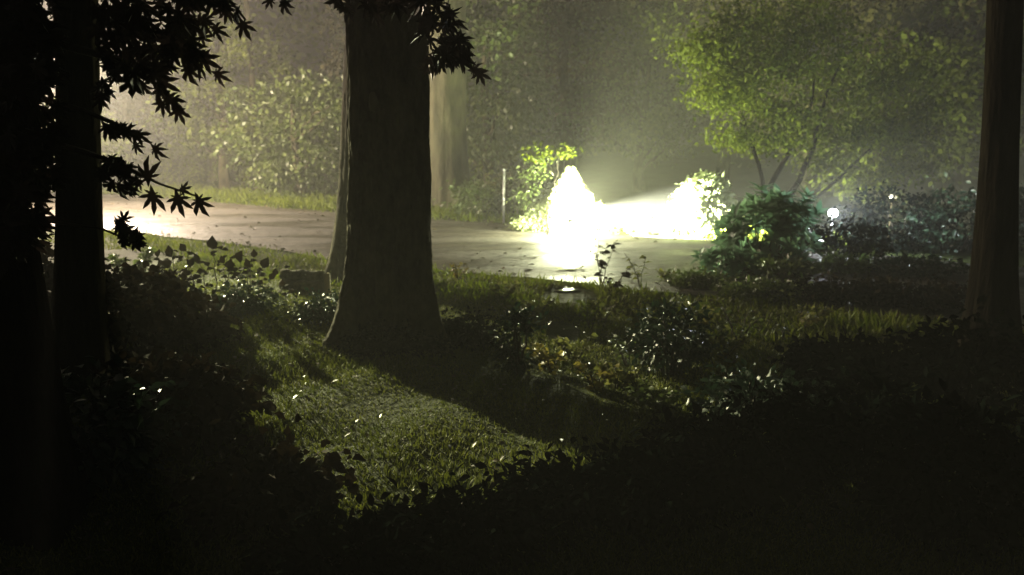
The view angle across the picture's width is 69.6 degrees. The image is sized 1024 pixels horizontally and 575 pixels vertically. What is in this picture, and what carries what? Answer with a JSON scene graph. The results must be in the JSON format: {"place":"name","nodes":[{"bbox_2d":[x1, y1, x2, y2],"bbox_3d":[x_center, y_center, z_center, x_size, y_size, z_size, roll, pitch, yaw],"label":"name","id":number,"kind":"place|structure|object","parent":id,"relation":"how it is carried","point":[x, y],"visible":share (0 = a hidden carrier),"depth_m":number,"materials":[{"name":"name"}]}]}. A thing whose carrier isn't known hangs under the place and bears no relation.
{"place":"outdoors","nodes":[
{"label":"outdoors","id":0,"kind":"place"},
{"bbox_2d":[0,145,1023,574],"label":"ground","id":1,"kind":"structure","parent":0,"point":[608,181],"depth_m":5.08,"materials":[{"name":"green plant"}]},
{"bbox_2d":[50,0,111,397],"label":"tree","id":2,"kind":"object","parent":1,"relation":"on","point":[78,311],"visible":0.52,"depth_m":5.05,"materials":[{"name":"black plant"}]},
{"bbox_2d":[37,93,140,193],"bbox_3d":[-16.307,-5.168,26.778,5.115,4.036,5.327,-8,14,-36],"label":"tree","id":3,"kind":"object","parent":1,"relation":"on","point":[106,144],"visible":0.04,"depth_m":26.61,"materials":[{"name":"green plant"}]},
{"bbox_2d":[40,233,150,343],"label":"shrub","id":4,"kind":"object","parent":1,"relation":"on","point":[47,267],"visible":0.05,"depth_m":5.85,"materials":[{"name":"green plant"}]},
{"bbox_2d":[45,0,193,175],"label":"tree","id":5,"kind":"object","parent":1,"relation":"on","point":[128,108],"visible":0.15,"depth_m":31.87,"materials":[{"name":"green plant"}]},
{"bbox_2d":[60,354,200,500],"bbox_3d":[-2.316,0.756,3.912,1.141,0.712,1.008,0,11,0],"label":"shrub","id":6,"kind":"object","parent":1,"relation":"on","point":[101,454],"visible":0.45,"depth_m":3.87,"materials":[{"name":"green plant"}]},
{"bbox_2d":[106,244,156,272],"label":"shrub","id":7,"kind":"object","parent":1,"relation":"on","point":[149,252],"visible":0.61,"depth_m":9.72,"materials":[{"name":"green plant"}]},
{"bbox_2d":[48,257,219,369],"bbox_3d":[-3.143,0.209,5.905,1.495,0.916,1.270,0,11,0],"label":"shrub","id":8,"kind":"object","parent":1,"relation":"on","point":[172,306],"visible":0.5,"depth_m":5.86,"materials":[{"name":"green plant"}]},
{"bbox_2d":[108,263,227,313],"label":"shrub","id":9,"kind":"object","parent":1,"relation":"on","point":[184,272],"visible":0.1,"depth_m":7.33,"materials":[{"name":"green plant"}]},
{"bbox_2d":[140,144,211,184],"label":"shrub","id":10,"kind":"object","parent":1,"relation":"on","point":[179,178],"visible":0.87,"depth_m":31.14,"materials":[{"name":"green plant"}]},
{"bbox_2d":[74,344,285,469],"bbox_3d":[-1.994,0.671,4.404,1.174,0.678,1.005,-4,12,-20],"label":"shrub","id":11,"kind":"object","parent":1,"relation":"on","point":[209,400],"visible":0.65,"depth_m":4.32,"materials":[{"name":"green plant"}]},
{"bbox_2d":[99,350,272,419],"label":"shrub","id":12,"kind":"object","parent":1,"relation":"on","point":[246,377],"visible":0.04,"depth_m":5.03,"materials":[{"name":"green plant"}]},
{"bbox_2d":[124,294,257,353],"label":"shrub","id":13,"kind":"object","parent":1,"relation":"on","point":[213,325],"visible":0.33,"depth_m":6.50,"materials":[{"name":"green plant"}]},
{"bbox_2d":[137,235,294,300],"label":"broad leaved plant","id":14,"kind":"object","parent":1,"relation":"on","point":[212,243],"visible":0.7,"depth_m":8.12,"materials":[{"name":"green plant"}]},
{"bbox_2d":[207,13,224,180],"bbox_3d":[-11.701,-10.399,31.378,4.303,11.874,4.002,0,11,0],"label":"tree","id":15,"kind":"object","parent":1,"relation":"on","point":[214,158],"visible":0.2,"depth_m":31.61,"materials":[{"name":"brown plant"}]},
{"bbox_2d":[135,7,303,188],"bbox_3d":[-11.162,-7.070,28.630,6.259,7.155,7.410,-5,12,-24],"label":"tree","id":16,"kind":"object","parent":1,"relation":"on","point":[199,122],"visible":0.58,"depth_m":27.76,"materials":[{"name":"green plant"}]},
{"bbox_2d":[202,147,270,188],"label":"shrub","id":17,"kind":"object","parent":1,"relation":"on","point":[239,177],"visible":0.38,"depth_m":29.36,"materials":[{"name":"green plant"}]},
{"bbox_2d":[0,0,491,551],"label":"maple tree","id":18,"kind":"object","parent":1,"relation":"on","point":[44,502],"visible":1,"depth_m":2.92,"materials":[{"name":"black plant"}]},
{"bbox_2d":[199,275,304,318],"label":"shrub","id":19,"kind":"object","parent":1,"relation":"on","point":[252,304],"visible":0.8,"depth_m":7.73,"materials":[{"name":"green plant"}]},
{"bbox_2d":[243,0,261,188],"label":"tree","id":20,"kind":"object","parent":1,"relation":"on","point":[247,15],"visible":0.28,"depth_m":28.55,"materials":[{"name":"brown plant"}]},
{"bbox_2d":[153,413,366,550],"bbox_3d":[-1.224,0.910,3.569,0.954,0.513,0.937,-7,13,-30],"label":"shrub","id":21,"kind":"object","parent":1,"relation":"on","point":[252,486],"visible":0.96,"depth_m":3.47,"materials":[{"name":"green plant"}]},
{"bbox_2d":[197,65,342,197],"bbox_3d":[-7.418,-4.987,24.377,5.993,4.541,5.754,-2,11,-10],"label":"shrub","id":22,"kind":"object","parent":1,"relation":"on","point":[294,168],"visible":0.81,"depth_m":24.06,"materials":[{"name":"green plant"}]},
{"bbox_2d":[251,123,318,195],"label":"shrub","id":23,"kind":"object","parent":1,"relation":"on","point":[279,141],"visible":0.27,"depth_m":25.35,"materials":[{"name":"green plant"}]},
{"bbox_2d":[279,268,325,292],"bbox_3d":[-2.563,-0.080,9.043,0.581,0.286,0.181,2,11,11],"label":"stone block","id":24,"kind":"object","parent":1,"relation":"on","point":[299,279],"visible":0.88,"depth_m":8.99,"materials":[{"name":"grey stone"}]},
{"bbox_2d":[271,287,338,328],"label":"shrub","id":25,"kind":"object","parent":1,"relation":"on","point":[317,308],"visible":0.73,"depth_m":7.25,"materials":[{"name":"green plant"}]},
{"bbox_2d":[291,141,338,197],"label":"shrub","id":26,"kind":"object","parent":1,"relation":"on","point":[328,187],"visible":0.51,"depth_m":25.00,"materials":[{"name":"green plant"}]},
{"bbox_2d":[323,273,330,293],"bbox_3d":[-2.261,-0.028,9.029,0.075,0.300,0.070,-2,11,-10],"label":"stake","id":27,"kind":"object","parent":1,"relation":"on","point":[327,284],"visible":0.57,"depth_m":8.99,"materials":[{"name":"wood"}]},
{"bbox_2d":[325,35,348,283],"bbox_3d":[-1.020,-6.062,8.302,8.765,12.690,8.496,0,11,0],"label":"tree","id":28,"kind":"object","parent":1,"relation":"on","point":[335,265],"visible":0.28,"depth_m":9.74,"materials":[{"name":"brown plant"}]},
{"bbox_2d":[321,0,453,352],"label":"tree","id":29,"kind":"object","parent":1,"relation":"on","point":[388,274],"visible":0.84,"depth_m":6.22,"materials":[{"name":"brown plant"}]},
{"bbox_2d":[306,0,469,130],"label":"tree","id":30,"kind":"object","parent":1,"relation":"on","point":[336,65],"visible":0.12,"depth_m":28.43,"materials":[{"name":"green plant"}]},
{"bbox_2d":[429,0,469,208],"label":"tree","id":31,"kind":"object","parent":1,"relation":"on","point":[448,140],"visible":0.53,"depth_m":20.63,"materials":[{"name":"brown plant"}]},
{"bbox_2d":[448,262,468,279],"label":"weed","id":32,"kind":"object","parent":1,"relation":"on","point":[456,274],"visible":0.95,"depth_m":9.63,"materials":[{"name":"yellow plant"}]},
{"bbox_2d":[338,463,580,574],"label":"shrub","id":33,"kind":"object","parent":1,"relation":"on","point":[485,527],"visible":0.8,"depth_m":3.21,"materials":[{"name":"green plant"}]},
{"bbox_2d":[102,181,850,249],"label":"verge grass","id":34,"kind":"structure","parent":1,"relation":"on","point":[318,202],"depth_m":21.71,"materials":[{"name":"green plant"}]},
{"bbox_2d":[440,305,512,351],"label":"shrub","id":35,"kind":"object","parent":1,"relation":"on","point":[474,333],"visible":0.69,"depth_m":6.78,"materials":[{"name":"green plant"}]},
{"bbox_2d":[433,172,529,219],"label":"shrub","id":36,"kind":"object","parent":1,"relation":"on","point":[471,190],"visible":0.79,"depth_m":17.85,"materials":[{"name":"green plant"}]},
{"bbox_2d":[3,263,961,570],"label":"fallen leaves","id":37,"kind":"object","parent":1,"relation":"on","point":[809,525],"visible":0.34,"depth_m":4.92,"materials":[{"name":"plant"}]},
{"bbox_2d":[467,133,527,184],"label":"shrub","id":38,"kind":"object","parent":1,"relation":"on","point":[492,171],"visible":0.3,"depth_m":24.72,"materials":[{"name":"green plant"}]},
{"bbox_2d":[487,280,520,299],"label":"weed","id":39,"kind":"object","parent":1,"relation":"on","point":[511,290],"visible":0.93,"depth_m":8.55,"materials":[{"name":"green plant"}]},
{"bbox_2d":[502,169,505,222],"bbox_3d":[-0.183,-1.960,16.660,0.079,1.435,0.068,0,11,0],"label":"post","id":40,"kind":"object","parent":1,"relation":"on","point":[503,212],"visible":0.87,"depth_m":16.63,"materials":[{"name":"metal"}]},
{"bbox_2d":[476,161,548,217],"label":"shrub","id":41,"kind":"object","parent":1,"relation":"on","point":[513,185],"visible":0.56,"depth_m":17.64,"materials":[{"name":"green plant"}]},
{"bbox_2d":[487,301,550,376],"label":"shrub","id":42,"kind":"object","parent":1,"relation":"on","point":[515,364],"visible":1,"depth_m":5.92,"materials":[{"name":"green plant"}]},
{"bbox_2d":[43,0,1023,168],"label":"wood","id":43,"kind":"object","parent":1,"relation":"on","point":[300,35],"visible":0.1,"depth_m":39.19,"materials":[{"name":"green plant"}]},
{"bbox_2d":[502,149,565,220],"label":"shrub","id":44,"kind":"object","parent":1,"relation":"on","point":[547,175],"visible":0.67,"depth_m":16.10,"materials":[{"name":"green plant"}]},
{"bbox_2d":[466,0,602,188],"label":"tree","id":45,"kind":"object","parent":1,"relation":"on","point":[519,114],"visible":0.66,"depth_m":23.12,"materials":[{"name":"green plant"}]},
{"bbox_2d":[46,228,1023,344],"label":"verge grass","id":46,"kind":"structure","parent":1,"relation":"on","point":[892,319],"depth_m":8.48,"materials":[{"name":"green plant"}]},
{"bbox_2d":[504,214,566,231],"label":"shrub","id":47,"kind":"object","parent":1,"relation":"on","point":[526,222],"visible":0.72,"depth_m":15.06,"materials":[{"name":"green plant"}]},
{"bbox_2d":[517,294,558,316],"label":"weed","id":48,"kind":"object","parent":1,"relation":"on","point":[537,309],"visible":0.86,"depth_m":7.82,"materials":[{"name":"green plant"}]},
{"bbox_2d":[526,342,567,374],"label":"weed","id":49,"kind":"object","parent":1,"relation":"on","point":[542,355],"visible":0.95,"depth_m":6.00,"materials":[{"name":"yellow plant"}]},
{"bbox_2d":[518,140,582,234],"bbox_3d":[0.735,-1.886,14.183,1.259,1.853,0.934,0,11,0],"label":"sapling","id":50,"kind":"object","parent":1,"relation":"on","point":[562,152],"visible":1,"depth_m":14.04,"materials":[{"name":"green plant"}]},
{"bbox_2d":[458,436,649,550],"bbox_3d":[0.302,0.962,3.578,1.069,0.382,0.812,-2,11,-12],"label":"shrub","id":51,"kind":"object","parent":1,"relation":"on","point":[547,476],"visible":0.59,"depth_m":3.51,"materials":[{"name":"green plant"}]},
{"bbox_2d":[509,165,621,232],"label":"conical shrub","id":52,"kind":"object","parent":1,"relation":"on","point":[570,183],"visible":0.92,"depth_m":15.15,"materials":[{"name":"green plant"}]},
{"bbox_2d":[554,289,581,293],"bbox_3d":[0.665,0.048,8.868,0.346,0.042,0.138,-2,10,-11],"label":"stone","id":53,"kind":"object","parent":1,"relation":"on","point":[565,291],"visible":1,"depth_m":8.83,"materials":[{"name":"grey stone"}]},
{"bbox_2d":[565,209,574,234],"bbox_3d":[1.128,-1.206,14.336,0.200,0.650,0.200,0,11,0],"label":"floodlight","id":54,"kind":"object","parent":1,"relation":"on","point":[570,214],"visible":0.98,"depth_m":14.24,"materials":[{"name":"white"}]},
{"bbox_2d":[552,333,597,361],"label":"weed","id":55,"kind":"object","parent":1,"relation":"on","point":[564,345],"visible":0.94,"depth_m":6.37,"materials":[{"name":"green plant"}]},
{"bbox_2d":[496,0,660,170],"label":"tree","id":56,"kind":"object","parent":1,"relation":"on","point":[562,70],"visible":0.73,"depth_m":27.34,"materials":[{"name":"green plant"}]},
{"bbox_2d":[576,298,600,329],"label":"weed","id":57,"kind":"object","parent":1,"relation":"on","point":[588,315],"visible":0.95,"depth_m":7.36,"materials":[{"name":"green plant"}]},
{"bbox_2d":[572,358,622,391],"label":"weed","id":58,"kind":"object","parent":1,"relation":"on","point":[601,374],"visible":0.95,"depth_m":5.66,"materials":[{"name":"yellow plant"}]},
{"bbox_2d":[585,298,619,320],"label":"weed","id":59,"kind":"object","parent":1,"relation":"on","point":[601,314],"visible":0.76,"depth_m":7.69,"materials":[{"name":"green plant"}]},
{"bbox_2d":[589,230,620,284],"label":"weed","id":60,"kind":"object","parent":1,"relation":"on","point":[602,263],"visible":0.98,"depth_m":9.48,"materials":[{"name":"green plant"}]},
{"bbox_2d":[593,359,640,387],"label":"weed","id":61,"kind":"object","parent":1,"relation":"on","point":[619,380],"visible":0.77,"depth_m":5.71,"materials":[{"name":"green plant"}]},
{"bbox_2d":[604,268,631,290],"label":"weed","id":62,"kind":"object","parent":1,"relation":"on","point":[626,274],"visible":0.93,"depth_m":9.00,"materials":[{"name":"green plant"}]},
{"bbox_2d":[607,332,635,366],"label":"weed","id":63,"kind":"object","parent":1,"relation":"on","point":[616,343],"visible":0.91,"depth_m":6.19,"materials":[{"name":"green plant"}]},
{"bbox_2d":[554,0,716,191],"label":"tree","id":64,"kind":"object","parent":1,"relation":"on","point":[636,133],"visible":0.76,"depth_m":27.39,"materials":[{"name":"green plant"}]},
{"bbox_2d":[622,253,649,285],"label":"weed","id":65,"kind":"object","parent":1,"relation":"on","point":[638,273],"visible":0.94,"depth_m":9.27,"materials":[{"name":"green plant"}]},
{"bbox_2d":[616,301,657,327],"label":"weed","id":66,"kind":"object","parent":1,"relation":"on","point":[633,313],"visible":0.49,"depth_m":7.31,"materials":[{"name":"green plant"}]},
{"bbox_2d":[626,379,687,409],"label":"weed","id":67,"kind":"object","parent":1,"relation":"on","point":[670,397],"visible":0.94,"depth_m":5.17,"materials":[{"name":"green plant"}]},
{"bbox_2d":[655,268,678,280],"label":"weed","id":68,"kind":"object","parent":1,"relation":"on","point":[660,270],"visible":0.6,"depth_m":9.76,"materials":[{"name":"green plant"}]},
{"bbox_2d":[613,294,728,378],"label":"shrub","id":69,"kind":"object","parent":1,"relation":"on","point":[676,345],"visible":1,"depth_m":5.83,"materials":[{"name":"green plant"}]},
{"bbox_2d":[657,262,744,294],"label":"shrub","id":70,"kind":"object","parent":1,"relation":"on","point":[695,280],"visible":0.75,"depth_m":9.32,"materials":[{"name":"green plant"}]},
{"bbox_2d":[684,304,719,328],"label":"weed","id":71,"kind":"object","parent":1,"relation":"on","point":[704,321],"visible":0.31,"depth_m":7.44,"materials":[{"name":"green plant"}]},
{"bbox_2d":[669,169,737,234],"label":"shrub","id":72,"kind":"object","parent":1,"relation":"on","point":[703,199],"visible":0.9,"depth_m":14.20,"materials":[{"name":"green plant"}]},
{"bbox_2d":[691,310,728,345],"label":"weed","id":73,"kind":"object","parent":1,"relation":"on","point":[720,329],"visible":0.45,"depth_m":6.35,"materials":[{"name":"green plant"}]},
{"bbox_2d":[689,243,763,277],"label":"rhododendron","id":74,"kind":"object","parent":1,"relation":"on","point":[710,258],"visible":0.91,"depth_m":9.86,"materials":[{"name":"green plant"}]},
{"bbox_2d":[708,325,749,357],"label":"weed","id":75,"kind":"object","parent":1,"relation":"on","point":[733,346],"visible":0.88,"depth_m":6.19,"materials":[{"name":"green plant"}]},
{"bbox_2d":[630,0,829,188],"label":"tree","id":76,"kind":"object","parent":1,"relation":"on","point":[723,163],"visible":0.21,"depth_m":28.02,"materials":[{"name":"green plant"}]},
{"bbox_2d":[713,306,762,339],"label":"weed","id":77,"kind":"object","parent":1,"relation":"on","point":[742,333],"visible":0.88,"depth_m":6.90,"materials":[{"name":"green plant"}]},
{"bbox_2d":[628,376,877,516],"bbox_3d":[1.201,0.814,3.651,1.389,0.596,0.856,0,11,0],"label":"shrub","id":78,"kind":"object","parent":1,"relation":"on","point":[796,458],"visible":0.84,"depth_m":3.56,"materials":[{"name":"green plant"}]},
{"bbox_2d":[673,358,846,433],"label":"shrub","id":79,"kind":"object","parent":1,"relation":"on","point":[742,380],"visible":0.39,"depth_m":4.87,"materials":[{"name":"green plant"}]},
{"bbox_2d":[708,270,829,306],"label":"shrub","id":80,"kind":"object","parent":1,"relation":"on","point":[747,292],"visible":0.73,"depth_m":8.56,"materials":[{"name":"green plant"}]},
{"bbox_2d":[706,181,832,263],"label":"rhododendron","id":81,"kind":"object","parent":1,"relation":"on","point":[787,230],"visible":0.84,"depth_m":10.76,"materials":[{"name":"green plant"}]},
{"bbox_2d":[743,249,821,277],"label":"shrub","id":82,"kind":"object","parent":1,"relation":"on","point":[771,264],"visible":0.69,"depth_m":10.10,"materials":[{"name":"green plant"}]},
{"bbox_2d":[776,324,790,341],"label":"weed","id":83,"kind":"object","parent":1,"relation":"on","point":[783,333],"visible":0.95,"depth_m":6.89,"materials":[{"name":"green plant"}]},
{"bbox_2d":[650,0,969,210],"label":"tree","id":84,"kind":"object","parent":1,"relation":"on","point":[735,86],"visible":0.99,"depth_m":14.46,"materials":[{"name":"green plant"}]},
{"bbox_2d":[793,304,831,327],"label":"weed","id":85,"kind":"object","parent":1,"relation":"on","point":[807,317],"visible":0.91,"depth_m":7.27,"materials":[{"name":"green plant"}]},
{"bbox_2d":[690,0,936,196],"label":"tree","id":86,"kind":"object","parent":1,"relation":"on","point":[866,6],"visible":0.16,"depth_m":23.24,"materials":[{"name":"green plant"}]},
{"bbox_2d":[776,271,884,306],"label":"shrub","id":87,"kind":"object","parent":1,"relation":"on","point":[818,290],"visible":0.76,"depth_m":8.35,"materials":[{"name":"green plant"}]},
{"bbox_2d":[828,209,837,248],"bbox_3d":[5.263,-0.912,12.152,0.144,0.772,0.144,0,11,0],"label":"garden lamp","id":88,"kind":"object","parent":1,"relation":"on","point":[834,212],"visible":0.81,"depth_m":12.05,"materials":[{"name":"white"}]},
{"bbox_2d":[803,249,887,274],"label":"shrub","id":89,"kind":"object","parent":1,"relation":"on","point":[842,264],"visible":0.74,"depth_m":10.24,"materials":[{"name":"green plant"}]},
{"bbox_2d":[798,205,904,259],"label":"shrub","id":90,"kind":"object","parent":1,"relation":"on","point":[835,242],"visible":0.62,"depth_m":11.43,"materials":[{"name":"green plant"}]},
{"bbox_2d":[730,358,977,480],"bbox_3d":[1.982,0.760,4.221,1.313,0.662,1.056,0,11,0],"label":"shrub","id":91,"kind":"object","parent":1,"relation":"on","point":[874,403],"visible":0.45,"depth_m":4.14,"materials":[{"name":"green plant"}]},
{"bbox_2d":[758,28,984,205],"bbox_3d":[10.572,-4.796,21.724,6.992,5.298,6.713,8,14,35],"label":"tree","id":92,"kind":"object","parent":1,"relation":"on","point":[959,83],"visible":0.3,"depth_m":20.35,"materials":[{"name":"green plant"}]},
{"bbox_2d":[888,195,896,236],"bbox_3d":[6.886,-1.193,13.421,0.160,0.976,0.156,0,11,0],"label":"lantern","id":93,"kind":"object","parent":1,"relation":"on","point":[891,208],"visible":0.37,"depth_m":13.35,"materials":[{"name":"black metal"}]},
{"bbox_2d":[823,179,971,255],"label":"shrub","id":94,"kind":"object","parent":1,"relation":"on","point":[907,245],"visible":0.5,"depth_m":12.40,"materials":[{"name":"green plant"}]},
{"bbox_2d":[865,250,969,277],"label":"shrub","id":95,"kind":"object","parent":1,"relation":"on","point":[907,265],"visible":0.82,"depth_m":9.97,"materials":[{"name":"green plant"}]},
{"bbox_2d":[860,294,1023,418],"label":"shrub","id":96,"kind":"object","parent":1,"relation":"on","point":[953,365],"visible":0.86,"depth_m":4.85,"materials":[{"name":"green plant"}]},
{"bbox_2d":[868,0,1023,198],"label":"tree","id":97,"kind":"object","parent":1,"relation":"on","point":[957,177],"visible":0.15,"depth_m":24.18,"materials":[{"name":"green plant"}]},
{"bbox_2d":[892,172,1023,257],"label":"shrub","id":98,"kind":"object","parent":1,"relation":"on","point":[942,217],"visible":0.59,"depth_m":12.06,"materials":[{"name":"green plant"}]},
{"bbox_2d":[910,0,1023,157],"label":"tree","id":99,"kind":"object","parent":1,"relation":"on","point":[939,34],"visible":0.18,"depth_m":22.12,"materials":[{"name":"green plant"}]},
{"bbox_2d":[957,0,1023,374],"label":"tree","id":100,"kind":"object","parent":1,"relation":"on","point":[994,271],"visible":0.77,"depth_m":5.60,"materials":[{"name":"black plant"}]},
{"bbox_2d":[963,175,1023,251],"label":"shrub","id":101,"kind":"object","parent":1,"relation":"on","point":[1021,227],"visible":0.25,"depth_m":11.89,"materials":[{"name":"green plant"}]},
{"bbox_2d":[32,194,1023,329],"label":"road","id":102,"kind":"structure","parent":0,"point":[455,242],"depth_m":13.10,"materials":[{"name":"grey asphalt"}]},
{"bbox_2d":[107,193,1023,328],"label":"road litter","id":103,"kind":"object","parent":102,"relation":"on","point":[682,290],"visible":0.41,"depth_m":12.27,"materials":[{"name":"plant"}]},
{"bbox_2d":[555,267,577,268],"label":"puddle","id":104,"kind":"object","parent":102,"relation":"on","point":[566,268],"visible":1,"depth_m":10.53,"materials":[{"name":"liquid"}]},
{"bbox_2d":[39,0,1023,145],"label":"sky","id":105,"kind":"structure","parent":0,"point":[266,18],"materials":[{"name":"grey"}]}
]}

